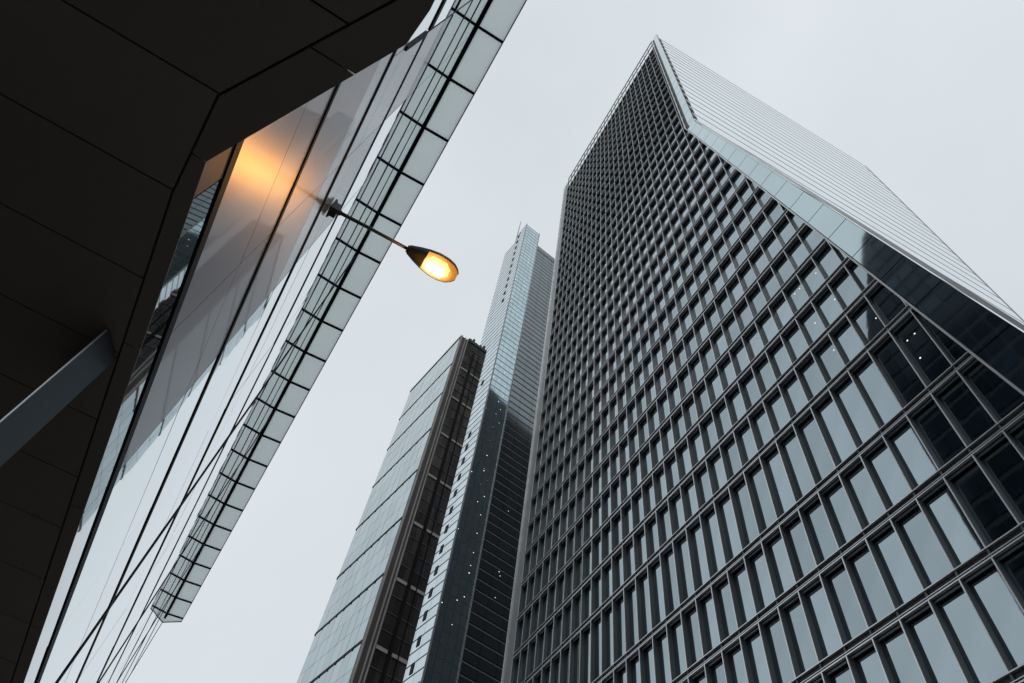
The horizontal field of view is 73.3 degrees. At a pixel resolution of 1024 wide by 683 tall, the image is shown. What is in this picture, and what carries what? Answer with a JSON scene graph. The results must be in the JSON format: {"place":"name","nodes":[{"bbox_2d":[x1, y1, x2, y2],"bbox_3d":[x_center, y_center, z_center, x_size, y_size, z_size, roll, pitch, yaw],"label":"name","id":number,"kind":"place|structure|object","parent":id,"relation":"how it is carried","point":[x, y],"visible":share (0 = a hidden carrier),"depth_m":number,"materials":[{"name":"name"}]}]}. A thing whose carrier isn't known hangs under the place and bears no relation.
{"place":"outdoors","nodes":[
{"label":"outdoors","id":0,"kind":"place"},
{"bbox_2d":[0,0,526,682],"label":"glass building","id":1,"kind":"structure","parent":0,"point":[188,268],"depth_m":3.83,"materials":[{"name":"black glass"}]},
{"bbox_2d":[325,199,458,281],"bbox_3d":[-1.572,-1.325,9.274,1.890,0.327,0.379,30,-59,-11],"label":"wall lamp","id":2,"kind":"object","parent":1,"relation":"attached to","point":[438,266],"visible":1,"depth_m":9.30,"materials":[{"name":"metal"}]},
{"bbox_2d":[126,0,1023,682],"label":"sky","id":3,"kind":"structure","parent":0,"point":[927,96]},
{"bbox_3d":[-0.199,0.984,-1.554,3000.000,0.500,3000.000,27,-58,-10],"label":"ground","id":4,"kind":"structure","parent":0,"visible":0},
{"bbox_2d":[403,222,554,682],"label":"skyscraper","id":5,"kind":"structure","parent":4,"relation":"on","point":[460,636],"depth_m":122.78,"materials":[{"name":"grey glass"}]},
{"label":"road","id":6,"kind":"structure","parent":0,"visible":0},
{"bbox_2d":[297,335,486,682],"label":"office tower","id":7,"kind":"structure","parent":6,"relation":"on","point":[366,631],"depth_m":83.59,"materials":[{"name":"glass"}]},
{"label":"pavement","id":8,"kind":"structure","parent":0,"visible":0},
{"bbox_2d":[501,35,1023,682],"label":"office tower","id":9,"kind":"structure","parent":8,"relation":"on","point":[779,427],"depth_m":47.34,"materials":[{"name":"metal"}]},
{"bbox_2d":[606,607,612,669],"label":"window","id":10,"kind":"structure","parent":9,"relation":"in","point":[609,633],"depth_m":49.94,"materials":[{"name":"grey glass"}]},
{"bbox_2d":[617,596,624,658],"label":"window","id":11,"kind":"structure","parent":9,"relation":"in","point":[620,603],"depth_m":49.25,"materials":[{"name":"grey glass"}]},
{"bbox_2d":[619,666,625,682],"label":"window","id":12,"kind":"structure","parent":9,"relation":"in","point":[622,674],"depth_m":46.15,"materials":[{"name":"grey glass"}]},
{"bbox_2d":[628,585,637,648],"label":"window","id":13,"kind":"structure","parent":9,"relation":"in","point":[631,592],"depth_m":48.42,"materials":[{"name":"grey glass"}]},
{"bbox_2d":[631,655,639,682],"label":"window","id":14,"kind":"structure","parent":9,"relation":"in","point":[635,668],"depth_m":45.03,"materials":[{"name":"grey glass"}]},
{"bbox_2d":[637,530,645,566],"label":"window","id":15,"kind":"structure","parent":9,"relation":"in","point":[641,537],"depth_m":51.87,"materials":[{"name":"grey glass"}]},
{"bbox_2d":[640,573,650,636],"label":"window","id":16,"kind":"structure","parent":9,"relation":"in","point":[645,605],"depth_m":47.62,"materials":[{"name":"grey glass"}]},
{"bbox_2d":[644,644,654,682],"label":"window","id":17,"kind":"structure","parent":9,"relation":"in","point":[648,652],"depth_m":43.89,"materials":[{"name":"grey glass"}]},
{"bbox_2d":[649,518,658,555],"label":"window","id":18,"kind":"structure","parent":9,"relation":"in","point":[653,535],"depth_m":50.99,"materials":[{"name":"grey glass"}]},
{"bbox_2d":[652,560,664,625],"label":"window","id":19,"kind":"structure","parent":9,"relation":"in","point":[656,570],"depth_m":46.86,"materials":[{"name":"grey glass"}]},
{"bbox_2d":[657,632,670,682],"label":"window","id":20,"kind":"structure","parent":9,"relation":"in","point":[662,640],"depth_m":42.74,"materials":[{"name":"grey glass"}]},
{"bbox_2d":[660,505,670,543],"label":"window","id":21,"kind":"structure","parent":9,"relation":"in","point":[665,521],"depth_m":50.20,"materials":[{"name":"grey glass"}]},
{"bbox_2d":[664,548,678,612],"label":"window","id":22,"kind":"structure","parent":9,"relation":"in","point":[669,557],"depth_m":46.03,"materials":[{"name":"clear glass"}]},
{"bbox_2d":[672,493,683,530],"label":"window","id":23,"kind":"structure","parent":9,"relation":"in","point":[676,502],"depth_m":49.44,"materials":[{"name":"clear glass"}]},
{"bbox_2d":[671,619,686,677],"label":"window","id":24,"kind":"structure","parent":9,"relation":"in","point":[678,645],"depth_m":41.85,"materials":[{"name":"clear glass"}]},
{"bbox_2d":[679,443,690,476],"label":"window","id":25,"kind":"structure","parent":9,"relation":"in","point":[684,453],"depth_m":52.06,"materials":[{"name":"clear glass"}]},
{"bbox_2d":[677,535,693,600],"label":"window","id":26,"kind":"structure","parent":9,"relation":"in","point":[686,576],"depth_m":45.23,"materials":[{"name":"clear glass"}]},
{"bbox_2d":[684,480,697,517],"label":"window","id":27,"kind":"structure","parent":9,"relation":"in","point":[691,501],"depth_m":48.63,"materials":[{"name":"clear glass"}]},
{"bbox_2d":[686,606,702,664],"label":"window","id":28,"kind":"structure","parent":9,"relation":"in","point":[691,617],"depth_m":41.09,"materials":[{"name":"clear glass"}]},
{"bbox_2d":[691,430,703,464],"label":"window","id":29,"kind":"structure","parent":9,"relation":"in","point":[698,452],"depth_m":51.24,"materials":[{"name":"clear glass"}]},
{"bbox_2d":[691,522,708,587],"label":"window","id":30,"kind":"structure","parent":9,"relation":"in","point":[696,533],"depth_m":44.41,"materials":[{"name":"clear glass"}]},
{"bbox_2d":[697,467,711,505],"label":"window","id":31,"kind":"structure","parent":9,"relation":"in","point":[703,479],"depth_m":47.81,"materials":[{"name":"clear glass"}]},
{"bbox_2d":[701,593,719,651],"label":"window","id":32,"kind":"structure","parent":9,"relation":"in","point":[712,638],"depth_m":40.24,"materials":[{"name":"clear glass"}]},
{"bbox_2d":[703,416,717,450],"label":"window","id":33,"kind":"structure","parent":9,"relation":"in","point":[709,429],"depth_m":50.44,"materials":[{"name":"clear glass"}]},
{"bbox_2d":[704,508,724,573],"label":"window","id":34,"kind":"structure","parent":9,"relation":"in","point":[717,557],"depth_m":43.64,"materials":[{"name":"clear glass"}]},
{"bbox_2d":[710,658,725,682],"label":"window","id":35,"kind":"structure","parent":9,"relation":"in","point":[717,669],"depth_m":37.63,"materials":[{"name":"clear glass"}]},
{"bbox_2d":[710,452,726,491],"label":"window","id":36,"kind":"structure","parent":9,"relation":"in","point":[718,472],"depth_m":47.04,"materials":[{"name":"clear glass"}]},
{"bbox_2d":[716,402,730,437],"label":"window","id":37,"kind":"structure","parent":9,"relation":"in","point":[723,419],"depth_m":49.67,"materials":[{"name":"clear glass"}]},
{"bbox_2d":[716,578,736,638],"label":"window","id":38,"kind":"structure","parent":9,"relation":"in","point":[723,590],"depth_m":39.46,"materials":[{"name":"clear glass"}]},
{"bbox_2d":[721,357,735,387],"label":"window","id":39,"kind":"structure","parent":9,"relation":"in","point":[728,373],"depth_m":52.27,"materials":[{"name":"clear glass"}]},
{"bbox_2d":[719,494,741,559],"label":"window","id":40,"kind":"structure","parent":9,"relation":"in","point":[727,515],"depth_m":42.83,"materials":[{"name":"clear glass"}]},
{"bbox_2d":[724,438,740,476],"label":"window","id":41,"kind":"structure","parent":9,"relation":"in","point":[733,461],"depth_m":46.26,"materials":[{"name":"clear glass"}]},
{"bbox_2d":[728,644,746,682],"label":"window","id":42,"kind":"structure","parent":9,"relation":"in","point":[735,657],"depth_m":36.50,"materials":[{"name":"clear glass"}]},
{"bbox_2d":[729,387,745,422],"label":"window","id":43,"kind":"structure","parent":9,"relation":"in","point":[737,406],"depth_m":48.86,"materials":[{"name":"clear glass"}]},
{"bbox_2d":[733,342,748,373],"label":"window","id":44,"kind":"structure","parent":9,"relation":"in","point":[741,359],"depth_m":51.49,"materials":[{"name":"clear glass"}]},
{"bbox_2d":[733,563,755,623],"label":"window","id":45,"kind":"structure","parent":9,"relation":"in","point":[746,606],"depth_m":38.67,"materials":[{"name":"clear glass"}]},
{"bbox_2d":[733,479,758,545],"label":"window","id":46,"kind":"structure","parent":9,"relation":"in","point":[747,519],"depth_m":42.03,"materials":[{"name":"clear glass"}]},
{"bbox_2d":[738,423,756,462],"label":"window","id":47,"kind":"structure","parent":9,"relation":"in","point":[746,439],"depth_m":45.41,"materials":[{"name":"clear glass"}]},
{"bbox_2d":[742,372,759,407],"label":"window","id":48,"kind":"structure","parent":9,"relation":"in","point":[750,387],"depth_m":48.09,"materials":[{"name":"clear glass"}]},
{"bbox_2d":[746,327,762,358],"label":"window","id":49,"kind":"structure","parent":9,"relation":"in","point":[753,340],"depth_m":50.69,"materials":[{"name":"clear glass"}]},
{"bbox_2d":[746,630,770,682],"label":"window","id":50,"kind":"structure","parent":9,"relation":"in","point":[758,663],"depth_m":35.35,"materials":[{"name":"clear glass"}]},
{"bbox_2d":[750,549,774,609],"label":"window","id":51,"kind":"structure","parent":9,"relation":"in","point":[764,589],"depth_m":37.86,"materials":[{"name":"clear glass"}]},
{"bbox_2d":[749,463,776,530],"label":"window","id":52,"kind":"structure","parent":9,"relation":"in","point":[767,515],"depth_m":41.23,"materials":[{"name":"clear glass"}]},
{"bbox_2d":[753,407,772,447],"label":"window","id":53,"kind":"structure","parent":9,"relation":"in","point":[762,426],"depth_m":44.63,"materials":[{"name":"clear glass"}]},
{"bbox_2d":[756,357,775,392],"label":"window","id":54,"kind":"structure","parent":9,"relation":"in","point":[764,371],"depth_m":47.26,"materials":[{"name":"clear glass"}]},
{"bbox_2d":[759,312,777,343],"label":"window","id":55,"kind":"structure","parent":9,"relation":"in","point":[767,325],"depth_m":49.90,"materials":[{"name":"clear glass"}]},
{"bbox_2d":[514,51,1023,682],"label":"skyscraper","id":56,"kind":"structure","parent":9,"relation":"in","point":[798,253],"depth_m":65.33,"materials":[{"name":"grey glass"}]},
{"bbox_2d":[768,391,789,431],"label":"window","id":57,"kind":"structure","parent":9,"relation":"in","point":[780,416],"depth_m":43.84,"materials":[{"name":"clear glass"}]},
{"bbox_2d":[765,614,794,682],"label":"window","id":58,"kind":"structure","parent":9,"relation":"in","point":[784,673],"depth_m":34.23,"materials":[{"name":"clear glass"}]},
{"bbox_2d":[765,448,794,514],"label":"window","id":59,"kind":"structure","parent":9,"relation":"in","point":[781,487],"depth_m":40.42,"materials":[{"name":"grey glass"}]},
{"bbox_2d":[767,533,794,594],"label":"window","id":60,"kind":"structure","parent":9,"relation":"in","point":[779,559],"depth_m":37.07,"materials":[{"name":"grey glass"}]},
{"bbox_2d":[770,341,791,376],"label":"window","id":61,"kind":"structure","parent":9,"relation":"in","point":[780,358],"depth_m":46.47,"materials":[{"name":"grey glass"}]},
{"bbox_2d":[772,296,792,327],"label":"window","id":62,"kind":"structure","parent":9,"relation":"in","point":[782,311],"depth_m":49.10,"materials":[{"name":"grey glass"}]},
{"bbox_2d":[783,374,807,415],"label":"window","id":63,"kind":"structure","parent":9,"relation":"in","point":[796,398],"depth_m":43.04,"materials":[{"name":"grey glass"}]},
{"bbox_2d":[785,325,807,360],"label":"window","id":64,"kind":"structure","parent":9,"relation":"in","point":[797,345],"depth_m":45.67,"materials":[{"name":"grey glass"}]},
{"bbox_2d":[781,431,814,498],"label":"window","id":65,"kind":"structure","parent":9,"relation":"in","point":[799,470],"depth_m":39.63,"materials":[{"name":"grey glass"}]},
{"bbox_2d":[787,280,808,311],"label":"window","id":66,"kind":"structure","parent":9,"relation":"in","point":[800,297],"depth_m":48.31,"materials":[{"name":"grey glass"}]},
{"bbox_2d":[785,516,815,578],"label":"window","id":67,"kind":"structure","parent":9,"relation":"in","point":[796,535],"depth_m":36.27,"materials":[{"name":"grey glass"}]},
{"bbox_2d":[784,598,817,673],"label":"window","id":68,"kind":"structure","parent":9,"relation":"in","point":[798,628],"depth_m":33.37,"materials":[{"name":"grey glass"}]},
{"bbox_2d":[799,357,825,398],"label":"window","id":69,"kind":"structure","parent":9,"relation":"in","point":[812,378],"depth_m":42.25,"materials":[{"name":"grey glass"}]},
{"bbox_2d":[800,307,824,343],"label":"window","id":70,"kind":"structure","parent":9,"relation":"in","point":[813,330],"depth_m":44.87,"materials":[{"name":"grey glass"}]},
{"bbox_2d":[801,262,823,294],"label":"window","id":71,"kind":"structure","parent":9,"relation":"in","point":[812,281],"depth_m":47.50,"materials":[{"name":"grey glass"}]},
{"bbox_2d":[798,414,834,481],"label":"window","id":72,"kind":"structure","parent":9,"relation":"in","point":[820,458],"depth_m":38.81,"materials":[{"name":"grey glass"}]},
{"bbox_2d":[804,499,837,561],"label":"window","id":73,"kind":"structure","parent":9,"relation":"in","point":[822,535],"depth_m":35.46,"materials":[{"name":"grey glass"}]},
{"bbox_2d":[805,581,841,657],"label":"window","id":74,"kind":"structure","parent":9,"relation":"in","point":[825,628],"depth_m":32.58,"materials":[{"name":"grey glass"}]},
{"bbox_2d":[816,245,840,277],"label":"window","id":75,"kind":"structure","parent":9,"relation":"in","point":[828,261],"depth_m":46.70,"materials":[{"name":"grey glass"}]},
{"bbox_2d":[816,289,842,325],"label":"window","id":76,"kind":"structure","parent":9,"relation":"in","point":[829,308],"depth_m":44.07,"materials":[{"name":"grey glass"}]},
{"bbox_2d":[816,340,844,380],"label":"window","id":77,"kind":"structure","parent":9,"relation":"in","point":[831,363],"depth_m":41.44,"materials":[{"name":"grey glass"}]},
{"bbox_2d":[816,396,855,463],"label":"window","id":78,"kind":"structure","parent":9,"relation":"in","point":[840,440],"depth_m":38.03,"materials":[{"name":"grey glass"}]},
{"bbox_2d":[835,247,846,259],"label":"window","id":79,"kind":"structure","parent":9,"relation":"in","point":[842,255],"depth_m":45.58,"materials":[{"name":"grey glass"}]},
{"bbox_2d":[824,481,860,544],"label":"window","id":80,"kind":"structure","parent":9,"relation":"in","point":[846,523],"depth_m":34.66,"materials":[{"name":"grey glass"}]},
{"bbox_2d":[826,564,866,641],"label":"window","id":81,"kind":"structure","parent":9,"relation":"in","point":[850,614],"depth_m":31.78,"materials":[{"name":"grey glass"}]},
{"bbox_2d":[832,271,860,307],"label":"window","id":82,"kind":"structure","parent":9,"relation":"in","point":[846,289],"depth_m":43.28,"materials":[{"name":"grey glass"}]},
{"bbox_2d":[834,321,863,362],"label":"window","id":83,"kind":"structure","parent":9,"relation":"in","point":[846,338],"depth_m":40.62,"materials":[{"name":"grey glass"}]},
{"bbox_2d":[835,377,877,445],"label":"window","id":84,"kind":"structure","parent":9,"relation":"in","point":[861,422],"depth_m":37.24,"materials":[{"name":"grey glass"}]},
{"bbox_2d":[849,262,873,288],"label":"window","id":85,"kind":"structure","parent":9,"relation":"in","point":[864,278],"depth_m":42.43,"materials":[{"name":"grey glass"}]},
{"bbox_2d":[845,462,884,526],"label":"window","id":86,"kind":"structure","parent":9,"relation":"in","point":[870,507],"depth_m":33.87,"materials":[{"name":"grey glass"}]},
{"bbox_2d":[851,302,883,343],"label":"window","id":87,"kind":"structure","parent":9,"relation":"in","point":[864,319],"depth_m":39.84,"materials":[{"name":"grey glass"}]},
{"bbox_2d":[854,646,887,682],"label":"window","id":88,"kind":"structure","parent":9,"relation":"in","point":[868,665],"depth_m":29.10,"materials":[{"name":"grey glass"}]},
{"bbox_2d":[849,546,893,623],"bbox_3d":[16.234,10.936,30.899,0.042,3.844,1.536,27,-59,-10],"label":"window","id":89,"kind":"structure","parent":9,"relation":"in","point":[877,601],"depth_m":30.99,"materials":[{"name":"grey glass"}]},
{"bbox_2d":[854,358,900,425],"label":"window","id":90,"kind":"structure","parent":9,"relation":"in","point":[874,387],"depth_m":36.41,"materials":[{"name":"grey glass"}]},
{"bbox_2d":[870,285,905,323],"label":"window","id":91,"kind":"structure","parent":9,"relation":"in","point":[889,305],"depth_m":38.99,"materials":[{"name":"black glass"}]},
{"bbox_2d":[866,442,910,507],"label":"window","id":92,"kind":"structure","parent":9,"relation":"in","point":[891,481],"depth_m":33.08,"materials":[{"name":"grey glass"}]},
{"bbox_2d":[872,526,922,605],"bbox_3d":[16.950,9.832,30.108,0.044,3.844,1.536,27,-58,-10],"label":"window","id":93,"kind":"structure","parent":9,"relation":"in","point":[902,578],"depth_m":30.19,"materials":[{"name":"grey glass"}]},
{"bbox_2d":[874,337,925,405],"bbox_3d":[20.100,1.559,35.568,0.037,5.164,1.536,27,-59,-10],"label":"window","id":94,"kind":"structure","parent":9,"relation":"in","point":[898,370],"depth_m":35.63,"materials":[{"name":"black glass"}]},
{"bbox_2d":[880,627,924,682],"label":"window","id":95,"kind":"structure","parent":9,"relation":"in","point":[903,666],"depth_m":27.97,"materials":[{"name":"grey glass"}]},
{"bbox_2d":[889,421,937,487],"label":"window","id":96,"kind":"structure","parent":9,"relation":"in","point":[918,464],"depth_m":32.28,"materials":[{"name":"grey glass"}]},
{"bbox_2d":[895,316,950,384],"bbox_3d":[20.816,0.454,34.777,0.046,5.164,1.536,27,-58,-10],"label":"window","id":97,"kind":"structure","parent":9,"relation":"in","point":[932,363],"depth_m":34.84,"materials":[{"name":"black glass"}]},
{"bbox_2d":[897,506,952,585],"bbox_3d":[17.666,8.727,29.317,0.034,3.844,1.536,27,-58,-10],"label":"window","id":98,"kind":"structure","parent":9,"relation":"in","point":[932,562],"depth_m":29.39,"materials":[{"name":"grey glass"}]},
{"bbox_2d":[907,607,965,682],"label":"window","id":99,"kind":"structure","parent":9,"relation":"in","point":[941,665],"depth_m":26.81,"materials":[{"name":"grey glass"}]},
{"bbox_2d":[913,400,965,465],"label":"window","id":100,"kind":"structure","parent":9,"relation":"in","point":[941,437],"depth_m":31.47,"materials":[{"name":"black glass"}]},
{"bbox_2d":[916,312,966,361],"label":"window","id":101,"kind":"structure","parent":9,"relation":"in","point":[954,350],"depth_m":33.59,"materials":[{"name":"black glass"}]},
{"bbox_2d":[923,484,983,565],"bbox_3d":[18.382,7.622,28.526,0.038,3.844,1.536,27,-59,-10],"label":"window","id":102,"kind":"structure","parent":9,"relation":"in","point":[959,536],"depth_m":28.59,"materials":[{"name":"grey glass"}]},
{"bbox_2d":[938,377,995,443],"bbox_3d":[20.280,3.108,30.583,0.042,3.820,1.536,27,-58,-10],"label":"window","id":103,"kind":"structure","parent":9,"relation":"in","point":[964,408],"depth_m":30.67,"materials":[{"name":"black glass"}]},
{"bbox_2d":[936,587,1006,682],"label":"window","id":104,"kind":"structure","parent":9,"relation":"in","point":[984,665],"depth_m":25.70,"materials":[{"name":"grey glass"}]},
{"bbox_2d":[951,462,1017,543],"bbox_3d":[19.098,6.517,27.735,0.041,3.844,1.536,27,-58,-10],"label":"window","id":105,"kind":"structure","parent":9,"relation":"in","point":[993,518],"depth_m":27.78,"materials":[{"name":"black glass"}]},
{"bbox_2d":[964,361,1023,419],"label":"window","id":106,"kind":"structure","parent":9,"relation":"in","point":[1000,396],"depth_m":29.78,"materials":[{"name":"black glass"}]},
{"bbox_2d":[967,565,1023,667],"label":"window","id":107,"kind":"structure","parent":9,"relation":"in","point":[1000,608],"depth_m":25.12,"materials":[{"name":"grey glass"}]},
{"bbox_2d":[980,438,1023,520],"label":"window","id":108,"kind":"structure","parent":9,"relation":"in","point":[1003,462],"depth_m":27.47,"materials":[{"name":"black glass"}]},
{"bbox_2d":[1000,545,1023,599],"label":"window","id":109,"kind":"structure","parent":9,"relation":"in","point":[1013,564],"depth_m":25.41,"materials":[{"name":"black glass"}]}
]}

